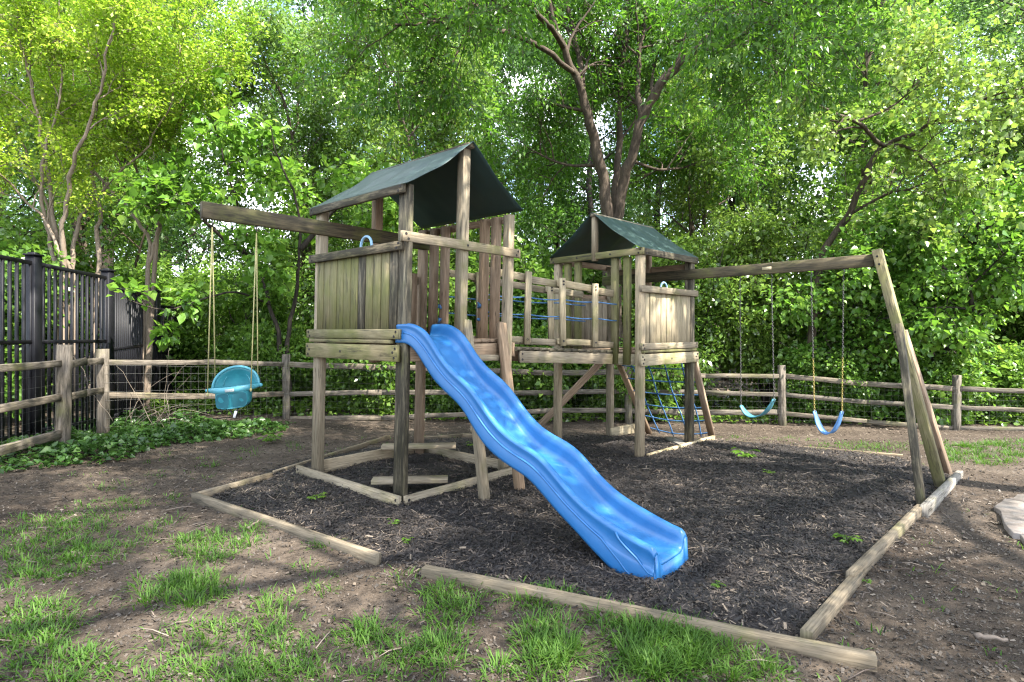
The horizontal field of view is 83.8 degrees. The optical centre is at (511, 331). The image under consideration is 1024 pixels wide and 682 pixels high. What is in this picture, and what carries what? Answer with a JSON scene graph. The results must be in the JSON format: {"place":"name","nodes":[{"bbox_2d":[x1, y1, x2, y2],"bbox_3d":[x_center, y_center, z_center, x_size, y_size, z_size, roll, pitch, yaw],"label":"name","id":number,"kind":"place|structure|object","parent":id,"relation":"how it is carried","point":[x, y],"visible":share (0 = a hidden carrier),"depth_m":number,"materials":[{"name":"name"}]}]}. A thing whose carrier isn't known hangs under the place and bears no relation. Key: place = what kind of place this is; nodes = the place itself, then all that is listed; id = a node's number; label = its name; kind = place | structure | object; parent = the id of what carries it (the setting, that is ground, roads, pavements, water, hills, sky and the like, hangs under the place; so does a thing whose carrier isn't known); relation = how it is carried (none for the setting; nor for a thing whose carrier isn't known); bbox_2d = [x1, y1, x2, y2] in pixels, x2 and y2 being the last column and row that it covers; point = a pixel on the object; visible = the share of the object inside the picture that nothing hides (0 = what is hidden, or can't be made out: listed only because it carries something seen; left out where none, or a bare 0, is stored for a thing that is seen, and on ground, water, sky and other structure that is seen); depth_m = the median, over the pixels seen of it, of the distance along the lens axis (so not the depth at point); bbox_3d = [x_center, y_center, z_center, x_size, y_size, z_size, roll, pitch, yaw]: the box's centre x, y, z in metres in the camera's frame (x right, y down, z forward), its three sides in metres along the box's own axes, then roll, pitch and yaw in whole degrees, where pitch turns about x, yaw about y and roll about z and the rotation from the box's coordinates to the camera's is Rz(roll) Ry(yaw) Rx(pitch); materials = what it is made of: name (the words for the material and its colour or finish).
{"place":"outdoors","nodes":[
{"label":"outdoors","id":0,"kind":"place"},
{"bbox_2d":[3,0,1018,278],"label":"sky","id":1,"kind":"structure","parent":0,"point":[275,4],"materials":[{"name":"white"}]},
{"bbox_2d":[0,278,1023,681],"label":"ground","id":2,"kind":"structure","parent":0,"point":[256,560],"depth_m":3.47,"materials":[{"name":"soil"}]},
{"bbox_2d":[0,56,70,240],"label":"woodland tree","id":3,"kind":"object","parent":2,"relation":"on","point":[21,85],"visible":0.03,"depth_m":21.02,"materials":[{"name":"green plant"}]},
{"bbox_2d":[3,7,80,304],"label":"woodland tree","id":4,"kind":"object","parent":2,"relation":"on","point":[36,203],"depth_m":26.03,"materials":[{"name":"green plant"}]},
{"bbox_2d":[0,241,84,420],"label":"understorey shrub","id":5,"kind":"object","parent":2,"relation":"on","point":[18,254],"visible":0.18,"depth_m":8.77,"materials":[{"name":"green plant"}]},
{"bbox_2d":[0,0,92,253],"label":"woodland tree","id":6,"kind":"object","parent":2,"relation":"on","point":[31,190],"visible":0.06,"depth_m":16.39,"materials":[{"name":"green plant"}]},
{"bbox_2d":[0,224,108,407],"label":"understorey shrub","id":7,"kind":"object","parent":2,"relation":"on","point":[84,265],"visible":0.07,"depth_m":10.85,"materials":[{"name":"green plant"}]},
{"bbox_2d":[0,252,187,441],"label":"metal fence","id":8,"kind":"object","parent":2,"relation":"on","point":[120,329],"visible":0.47,"depth_m":7.68,"materials":[{"name":"black metal"}]},
{"bbox_2d":[0,0,199,347],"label":"woodland tree","id":9,"kind":"object","parent":2,"relation":"on","point":[6,223],"visible":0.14,"depth_m":12.20,"materials":[{"name":"green plant"}]},
{"bbox_2d":[9,0,249,301],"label":"woodland tree","id":10,"kind":"object","parent":2,"relation":"on","point":[198,209],"visible":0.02,"depth_m":21.32,"materials":[{"name":"green plant"}]},
{"bbox_2d":[0,0,260,417],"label":"yellow green tree","id":11,"kind":"object","parent":2,"relation":"on","point":[110,19],"visible":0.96,"depth_m":8.93,"materials":[{"name":"green plant"}]},
{"bbox_2d":[65,65,209,247],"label":"woodland tree","id":12,"kind":"object","parent":2,"relation":"on","point":[198,168],"depth_m":30.67,"materials":[{"name":"green plant"}]},
{"bbox_2d":[15,0,280,413],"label":"yellow green tree","id":13,"kind":"object","parent":2,"relation":"on","point":[148,314],"visible":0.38,"depth_m":9.67,"materials":[{"name":"green plant"}]},
{"bbox_2d":[0,408,295,473],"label":"ivy","id":14,"kind":"object","parent":2,"relation":"on","point":[126,432],"visible":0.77,"depth_m":7.39,"materials":[{"name":"green plant"}]},
{"bbox_2d":[1,0,318,356],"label":"old tree","id":15,"kind":"object","parent":2,"relation":"on","point":[125,160],"visible":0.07,"depth_m":13.50,"materials":[{"name":"green plant"}]},
{"bbox_2d":[84,247,241,401],"bbox_3d":[-7.474,-0.091,12.699,2.849,3.491,3.168,0,0,28],"label":"understorey shrub","id":16,"kind":"object","parent":2,"relation":"on","point":[189,347],"visible":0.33,"depth_m":12.18,"materials":[{"name":"green plant"}]},
{"bbox_2d":[87,0,249,282],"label":"woodland tree","id":17,"kind":"object","parent":2,"relation":"on","point":[186,239],"visible":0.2,"depth_m":17.74,"materials":[{"name":"green plant"}]},
{"bbox_2d":[197,472,272,496],"bbox_3d":[-2.630,1.479,5.454,0.045,0.087,0.824,0,0,25],"label":"edging timber","id":18,"kind":"object","parent":2,"relation":"on","point":[215,490],"visible":0.55,"depth_m":5.42,"materials":[{"name":"brown wood"}]},
{"bbox_2d":[175,262,313,392],"bbox_3d":[-5.405,-0.019,12.147,3.009,3.317,2.706,0,0,38],"label":"understorey shrub","id":19,"kind":"object","parent":2,"relation":"on","point":[238,308],"visible":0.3,"depth_m":11.59,"materials":[{"name":"green plant"}]},
{"bbox_2d":[209,318,312,414],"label":"understorey shrub","id":20,"kind":"object","parent":2,"relation":"on","point":[267,375],"visible":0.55,"depth_m":10.59,"materials":[{"name":"green plant"}]},
{"bbox_2d":[161,0,367,342],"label":"woodland tree","id":21,"kind":"object","parent":2,"relation":"on","point":[307,268],"visible":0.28,"depth_m":13.53,"materials":[{"name":"green plant"}]},
{"bbox_2d":[257,433,282,441],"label":"seedling","id":22,"kind":"object","parent":2,"relation":"on","point":[271,439],"visible":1,"depth_m":7.67,"materials":[{"name":"green plant"}]},
{"bbox_2d":[106,61,435,412],"bbox_3d":[-3.939,-1.331,9.825,4.962,6.155,3.065,0,0,-35],"label":"redbud tree","id":23,"kind":"object","parent":2,"relation":"on","point":[152,191],"visible":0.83,"depth_m":9.56,"materials":[{"name":"green plant"}]},
{"bbox_2d":[191,492,380,565],"bbox_3d":[-1.835,1.472,4.362,2.386,0.088,0.052,0,0,35],"label":"edging timber","id":24,"kind":"object","parent":2,"relation":"on","point":[364,554],"visible":0.8,"depth_m":4.18,"materials":[{"name":"brown wood"}]},
{"bbox_2d":[247,3,384,316],"bbox_3d":[-6.005,-4.170,17.595,4.466,11.142,4.452,0,0,38],"label":"woodland tree","id":25,"kind":"object","parent":2,"relation":"on","point":[334,25],"visible":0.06,"depth_m":16.95,"materials":[{"name":"green plant"}]},
{"bbox_2d":[246,0,389,315],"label":"woodland tree","id":26,"kind":"object","parent":2,"relation":"on","point":[303,2],"visible":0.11,"depth_m":23.09,"materials":[{"name":"green plant"}]},
{"bbox_2d":[273,435,389,472],"bbox_3d":[-2.097,1.485,6.962,0.042,0.074,2.190,0,0,20],"label":"edging timber","id":27,"kind":"object","parent":2,"relation":"on","point":[362,445],"visible":0.6,"depth_m":7.07,"materials":[{"name":"brown wood"}]},
{"bbox_2d":[286,0,388,240],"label":"woodland tree","id":28,"kind":"object","parent":2,"relation":"on","point":[341,110],"depth_m":30.48,"materials":[{"name":"green plant"}]},
{"bbox_2d":[297,333,410,414],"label":"understorey shrub","id":29,"kind":"object","parent":2,"relation":"on","point":[351,379],"visible":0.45,"depth_m":10.25,"materials":[{"name":"green plant"}]},
{"bbox_2d":[271,0,515,328],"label":"woodland tree","id":30,"kind":"object","parent":2,"relation":"on","point":[444,132],"visible":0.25,"depth_m":13.20,"materials":[{"name":"green plant"}]},
{"bbox_2d":[328,0,526,254],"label":"woodland tree","id":31,"kind":"object","parent":2,"relation":"on","point":[474,108],"visible":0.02,"depth_m":17.15,"materials":[{"name":"green plant"}]},
{"bbox_2d":[381,325,489,413],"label":"understorey shrub","id":32,"kind":"object","parent":2,"relation":"on","point":[438,402],"visible":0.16,"depth_m":10.74,"materials":[{"name":"green plant"}]},
{"bbox_2d":[393,259,488,396],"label":"understorey shrub","id":33,"kind":"object","parent":2,"relation":"on","point":[450,298],"visible":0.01,"depth_m":11.64,"materials":[{"name":"green plant"}]},
{"bbox_2d":[371,6,512,218],"bbox_3d":[-2.664,-11.589,30.891,8.629,19.882,7.433,0,0,-37],"label":"woodland tree","id":34,"kind":"object","parent":2,"relation":"on","point":[409,87],"depth_m":30.33,"materials":[{"name":"green plant"}]},
{"bbox_2d":[424,433,462,438],"bbox_3d":[-1.014,1.515,8.138,0.041,0.111,0.805,0,0,44],"label":"edging timber","id":35,"kind":"object","parent":2,"relation":"on","point":[445,436],"visible":0.52,"depth_m":8.16,"materials":[{"name":"brown wood"}]},
{"bbox_2d":[368,3,535,221],"bbox_3d":[-2.692,-8.443,25.169,7.550,17.397,6.504,0,0,44],"label":"woodland tree","id":36,"kind":"object","parent":2,"relation":"on","point":[473,122],"visible":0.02,"depth_m":24.36,"materials":[{"name":"green plant"}]},
{"bbox_2d":[462,433,471,436],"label":"edging timber","id":37,"kind":"object","parent":2,"relation":"on","point":[466,435],"visible":0.19,"depth_m":8.41,"materials":[{"name":"brown wood"}]},
{"bbox_2d":[438,231,573,334],"bbox_3d":[-0.137,-0.248,12.866,3.418,4.190,3.801,0,0,39],"label":"understorey shrub","id":38,"kind":"object","parent":2,"relation":"on","point":[473,266],"visible":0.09,"depth_m":11.95,"materials":[{"name":"green plant"}]},
{"bbox_2d":[0,345,1023,455],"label":"split rail fence","id":39,"kind":"object","parent":2,"relation":"on","point":[64,363],"visible":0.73,"depth_m":9.60,"materials":[{"name":"brown wood"}]},
{"bbox_2d":[73,350,224,426],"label":"bare vine","id":40,"kind":"object","parent":39,"relation":"attached to","point":[159,419],"visible":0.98,"depth_m":8.25,"materials":[{"name":"brown plant"}]},
{"bbox_2d":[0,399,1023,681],"bbox_3d":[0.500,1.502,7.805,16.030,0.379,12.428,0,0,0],"label":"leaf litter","id":41,"kind":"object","parent":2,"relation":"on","point":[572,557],"visible":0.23,"depth_m":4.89,"materials":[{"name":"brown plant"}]},
{"bbox_2d":[0,430,1023,681],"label":"fallen twigs","id":42,"kind":"object","parent":2,"relation":"on","point":[518,516],"visible":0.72,"depth_m":4.33,"materials":[{"name":"brown wood"}]},
{"bbox_2d":[463,1,592,253],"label":"woodland tree","id":43,"kind":"object","parent":2,"relation":"on","point":[513,57],"visible":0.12,"depth_m":19.53,"materials":[{"name":"green plant"}]},
{"bbox_2d":[483,319,585,421],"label":"understorey shrub","id":44,"kind":"object","parent":2,"relation":"on","point":[531,382],"visible":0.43,"depth_m":10.59,"materials":[{"name":"green plant"}]},
{"bbox_2d":[471,1,610,255],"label":"woodland tree","id":45,"kind":"object","parent":2,"relation":"on","point":[557,244],"visible":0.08,"depth_m":21.32,"materials":[{"name":"green plant"}]},
{"bbox_2d":[498,32,601,254],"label":"woodland tree","id":46,"kind":"object","parent":2,"relation":"on","point":[538,69],"visible":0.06,"depth_m":30.41,"materials":[{"name":"green plant"}]},
{"bbox_2d":[500,247,634,406],"bbox_3d":[1.125,-0.076,12.186,3.484,3.840,3.134,0,0,8],"label":"understorey shrub","id":47,"kind":"object","parent":2,"relation":"on","point":[526,266],"visible":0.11,"depth_m":11.37,"materials":[{"name":"green plant"}]},
{"bbox_2d":[142,433,1008,671],"bbox_3d":[0.875,1.525,5.661,7.770,0.219,6.160,0,0,0],"label":"mulch bed","id":48,"kind":"object","parent":2,"relation":"on","point":[635,596],"visible":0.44,"depth_m":4.53,"materials":[{"name":"black wood"}]},
{"bbox_2d":[306,492,325,499],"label":"seedling","id":49,"kind":"object","parent":48,"relation":"on","point":[311,497],"visible":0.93,"depth_m":5.02,"materials":[{"name":"green plant"}]},
{"bbox_2d":[711,580,725,587],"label":"seedling","id":50,"kind":"object","parent":48,"relation":"on","point":[717,585],"visible":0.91,"depth_m":3.35,"materials":[{"name":"green plant"}]},
{"bbox_2d":[731,447,759,456],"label":"seedling","id":51,"kind":"object","parent":48,"relation":"on","point":[743,453],"visible":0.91,"depth_m":6.61,"materials":[{"name":"green plant"}]},
{"bbox_2d":[832,533,861,543],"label":"seedling","id":52,"kind":"object","parent":48,"relation":"on","point":[836,535],"visible":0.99,"depth_m":4.00,"materials":[{"name":"green plant"}]},
{"bbox_2d":[200,141,962,517],"bbox_3d":[0.921,-0.019,5.617,6.250,3.538,4.785,0,0,-42],"label":"play set","id":53,"kind":"object","parent":2,"relation":"on","point":[372,295],"visible":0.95,"depth_m":6.04,"materials":[{"name":"beige wood"}]},
{"bbox_2d":[205,219,262,417],"bbox_3d":[-2.539,-0.106,5.224,0.462,1.788,0.291,0,0,-32],"label":"toddler swing","id":54,"kind":"object","parent":53,"relation":"hanging from","point":[232,387],"visible":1,"depth_m":5.19,"materials":[{"name":"teal plastic"}]},
{"bbox_2d":[395,323,687,579],"bbox_3d":[0.084,0.732,4.309,2.505,1.597,0.476,0,0,41],"label":"slide","id":55,"kind":"object","parent":53,"relation":"attached to","point":[609,524],"visible":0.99,"depth_m":4.09,"materials":[{"name":"blue plastic"}]},
{"bbox_2d":[622,363,707,436],"bbox_3d":[2.232,0.991,8.300,0.642,1.172,1.226,0,0,-45],"label":"climbing net","id":56,"kind":"object","parent":53,"relation":"hanging from","point":[663,407],"visible":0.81,"depth_m":8.26,"materials":[{"name":"blue fabric"}]},
{"bbox_2d":[739,274,775,417],"bbox_3d":[2.978,0.175,6.940,0.126,1.757,0.448,0,0,-39],"label":"belt swing","id":57,"kind":"object","parent":53,"relation":"hanging from","point":[745,412],"visible":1,"depth_m":6.90,"materials":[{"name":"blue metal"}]},
{"bbox_2d":[810,269,844,434],"bbox_3d":[3.567,0.228,6.419,0.159,1.866,0.358,0,0,-45],"label":"belt swing","id":58,"kind":"object","parent":53,"relation":"hanging from","point":[820,427],"visible":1,"depth_m":6.43,"materials":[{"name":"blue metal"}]},
{"bbox_2d":[139,384,1023,425],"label":"undergrowth","id":59,"kind":"object","parent":2,"relation":"on","point":[302,405],"visible":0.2,"depth_m":10.60,"materials":[{"name":"green plant"}]},
{"bbox_2d":[268,0,905,414],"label":"forked shade tree","id":60,"kind":"object","parent":2,"relation":"on","point":[646,26],"visible":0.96,"depth_m":8.49,"materials":[{"name":"green plant"}]},
{"bbox_2d":[512,0,664,253],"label":"woodland tree","id":61,"kind":"object","parent":2,"relation":"on","point":[570,209],"visible":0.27,"depth_m":17.76,"materials":[{"name":"green plant"}]},
{"bbox_2d":[575,331,683,420],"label":"understorey shrub","id":62,"kind":"object","parent":2,"relation":"on","point":[597,380],"visible":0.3,"depth_m":10.36,"materials":[{"name":"green plant"}]},
{"bbox_2d":[572,245,708,404],"bbox_3d":[2.467,-0.163,12.649,3.276,4.015,3.643,0,0,-5],"label":"understorey shrub","id":63,"kind":"object","parent":2,"relation":"on","point":[584,277],"visible":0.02,"depth_m":11.50,"materials":[{"name":"green plant"}]},
{"bbox_2d":[421,564,876,671],"bbox_3d":[0.542,1.477,3.019,2.360,0.081,0.063,0,0,24],"label":"edging timber","id":64,"kind":"object","parent":2,"relation":"on","point":[860,659],"visible":0.73,"depth_m":2.86,"materials":[{"name":"brown wood"}]},
{"bbox_2d":[596,18,710,237],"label":"woodland tree","id":65,"kind":"object","parent":2,"relation":"on","point":[663,216],"visible":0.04,"depth_m":30.83,"materials":[{"name":"green plant"}]},
{"bbox_2d":[572,0,745,247],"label":"woodland tree","id":66,"kind":"object","parent":2,"relation":"on","point":[649,200],"visible":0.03,"depth_m":22.81,"materials":[{"name":"green plant"}]},
{"bbox_2d":[621,213,750,401],"bbox_3d":[3.305,-0.256,11.541,3.175,4.062,2.577,0,0,4],"label":"understorey shrub","id":67,"kind":"object","parent":2,"relation":"on","point":[709,332],"visible":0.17,"depth_m":11.09,"materials":[{"name":"green plant"}]},
{"bbox_2d":[634,0,840,380],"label":"woodland tree","id":68,"kind":"object","parent":2,"relation":"on","point":[796,169],"visible":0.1,"depth_m":15.83,"materials":[{"name":"green plant"}]},
{"bbox_2d":[626,17,851,388],"bbox_3d":[4.578,-2.813,13.619,4.847,9.335,5.844,0,0,12],"label":"woodland tree","id":69,"kind":"object","parent":2,"relation":"on","point":[682,206],"visible":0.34,"depth_m":12.54,"materials":[{"name":"green plant"}]},
{"bbox_2d":[697,8,811,244],"bbox_3d":[12.116,-10.762,29.972,8.269,19.054,7.123,0,0,-43],"label":"woodland tree","id":70,"kind":"object","parent":2,"relation":"on","point":[762,143],"depth_m":29.02,"materials":[{"name":"green plant"}]},
{"bbox_2d":[672,187,839,406],"bbox_3d":[4.962,-0.523,11.825,3.651,4.671,2.964,0,0,3],"label":"understorey shrub","id":71,"kind":"object","parent":2,"relation":"on","point":[755,286],"visible":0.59,"depth_m":11.28,"materials":[{"name":"green plant"}]},
{"bbox_2d":[706,4,840,258],"bbox_3d":[10.070,-7.613,22.389,6.678,16.714,6.699,0,0,-31],"label":"woodland tree","id":72,"kind":"object","parent":2,"relation":"on","point":[787,136],"visible":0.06,"depth_m":21.06,"materials":[{"name":"green plant"}]},
{"bbox_2d":[732,440,902,455],"bbox_3d":[3.861,1.505,7.343,1.933,0.046,0.022,0,0,29],"label":"edging timber","id":73,"kind":"object","parent":2,"relation":"on","point":[890,454],"visible":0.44,"depth_m":7.06,"materials":[{"name":"brown wood"}]},
{"bbox_2d":[769,342,883,424],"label":"understorey shrub","id":74,"kind":"object","parent":2,"relation":"on","point":[828,365],"visible":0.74,"depth_m":10.32,"materials":[{"name":"green plant"}]},
{"bbox_2d":[800,571,862,639],"bbox_3d":[1.754,1.480,3.102,0.056,0.077,0.970,0,0,44],"label":"edging timber","id":75,"kind":"object","parent":2,"relation":"on","point":[815,626],"visible":0.83,"depth_m":3.00,"materials":[{"name":"brown wood"}]},
{"bbox_2d":[668,0,1019,28],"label":"overhanging tree","id":76,"kind":"object","parent":2,"relation":"on","point":[908,2],"visible":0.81,"depth_m":8.45,"materials":[{"name":"green plant"}]},
{"bbox_2d":[788,234,925,393],"bbox_3d":[6.620,-0.143,11.178,3.016,3.858,2.448,0,0,-36],"label":"understorey shrub","id":77,"kind":"object","parent":2,"relation":"on","point":[875,342],"visible":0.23,"depth_m":10.61,"materials":[{"name":"green plant"}]},
{"bbox_2d":[845,504,921,578],"bbox_3d":[2.679,1.471,4.040,1.874,0.096,0.052,0,0,-44],"label":"edging timber","id":78,"kind":"object","parent":2,"relation":"on","point":[868,559],"visible":0.79,"depth_m":3.86,"materials":[{"name":"brown wood"}]},
{"bbox_2d":[752,144,1023,425],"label":"redbud tree","id":79,"kind":"object","parent":2,"relation":"on","point":[950,282],"visible":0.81,"depth_m":9.91,"materials":[{"name":"green plant"}]},
{"bbox_2d":[816,9,968,241],"bbox_3d":[19.283,-10.246,29.706,7.257,18.106,7.234,0,0,-32],"label":"woodland tree","id":80,"kind":"object","parent":2,"relation":"on","point":[900,133],"depth_m":29.41,"materials":[{"name":"green plant"}]},
{"bbox_2d":[767,0,1019,279],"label":"woodland tree","id":81,"kind":"object","parent":2,"relation":"on","point":[850,148],"visible":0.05,"depth_m":16.56,"materials":[{"name":"green plant"}]},
{"bbox_2d":[765,0,1023,420],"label":"redbud tree","id":82,"kind":"object","parent":2,"relation":"on","point":[935,182],"visible":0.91,"depth_m":9.68,"materials":[{"name":"green plant"}]},
{"bbox_2d":[781,0,1022,346],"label":"woodland tree","id":83,"kind":"object","parent":2,"relation":"on","point":[879,127],"visible":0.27,"depth_m":12.47,"materials":[{"name":"green plant"}]},
{"bbox_2d":[817,0,989,203],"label":"woodland tree","id":84,"kind":"object","parent":2,"relation":"on","point":[958,125],"visible":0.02,"depth_m":21.27,"materials":[{"name":"green plant"}]},
{"bbox_2d":[879,349,996,424],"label":"understorey shrub","id":85,"kind":"object","parent":2,"relation":"on","point":[943,370],"visible":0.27,"depth_m":10.11,"materials":[{"name":"green plant"}]},
{"bbox_2d":[886,215,1023,370],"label":"understorey shrub","id":86,"kind":"object","parent":2,"relation":"on","point":[968,251],"visible":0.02,"depth_m":11.37,"materials":[{"name":"green plant"}]},
{"bbox_2d":[901,0,1023,233],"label":"woodland tree","id":87,"kind":"object","parent":2,"relation":"on","point":[966,4],"visible":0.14,"depth_m":16.75,"materials":[{"name":"green plant"}]},
{"bbox_2d":[910,1,1023,344],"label":"woodland tree","id":88,"kind":"object","parent":2,"relation":"on","point":[1020,129],"visible":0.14,"depth_m":15.17,"materials":[{"name":"green plant"}]},
{"bbox_2d":[935,339,1023,423],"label":"understorey shrub","id":89,"kind":"object","parent":2,"relation":"on","point":[1009,357],"visible":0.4,"depth_m":10.20,"materials":[{"name":"green plant"}]},
{"bbox_2d":[941,0,1023,190],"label":"woodland tree","id":90,"kind":"object","parent":2,"relation":"on","point":[979,50],"visible":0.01,"depth_m":29.71,"materials":[{"name":"green plant"}]},
{"bbox_2d":[973,632,1007,641],"bbox_3d":[2.293,1.469,2.737,0.138,0.034,0.036,0,0,15],"label":"stick","id":91,"kind":"object","parent":2,"relation":"on","point":[977,635],"visible":1,"depth_m":2.73,"materials":[{"name":"beige wood"}]},
{"bbox_2d":[960,0,1023,202],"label":"woodland tree","id":92,"kind":"object","parent":2,"relation":"on","point":[999,56],"visible":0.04,"depth_m":22.35,"materials":[{"name":"green plant"}]},
{"bbox_2d":[987,261,1023,351],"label":"understorey shrub","id":93,"kind":"object","parent":2,"relation":"on","point":[1020,322],"visible":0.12,"depth_m":11.38,"materials":[{"name":"green plant"}]},
{"bbox_2d":[994,494,1023,543],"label":"flagstone patio","id":94,"kind":"structure","parent":2,"relation":"on","point":[1010,511],"depth_m":4.56,"materials":[{"name":"beige stone"}]},
{"bbox_2d":[0,432,1023,681],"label":"grass","id":95,"kind":"structure","parent":0,"point":[688,654],"depth_m":2.79,"materials":[{"name":"green plant"}]},
{"bbox_2d":[45,323,1013,420],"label":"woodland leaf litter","id":96,"kind":"object","parent":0,"point":[541,417],"depth_m":12.14,"materials":[{"name":"brown plant"}]}
]}

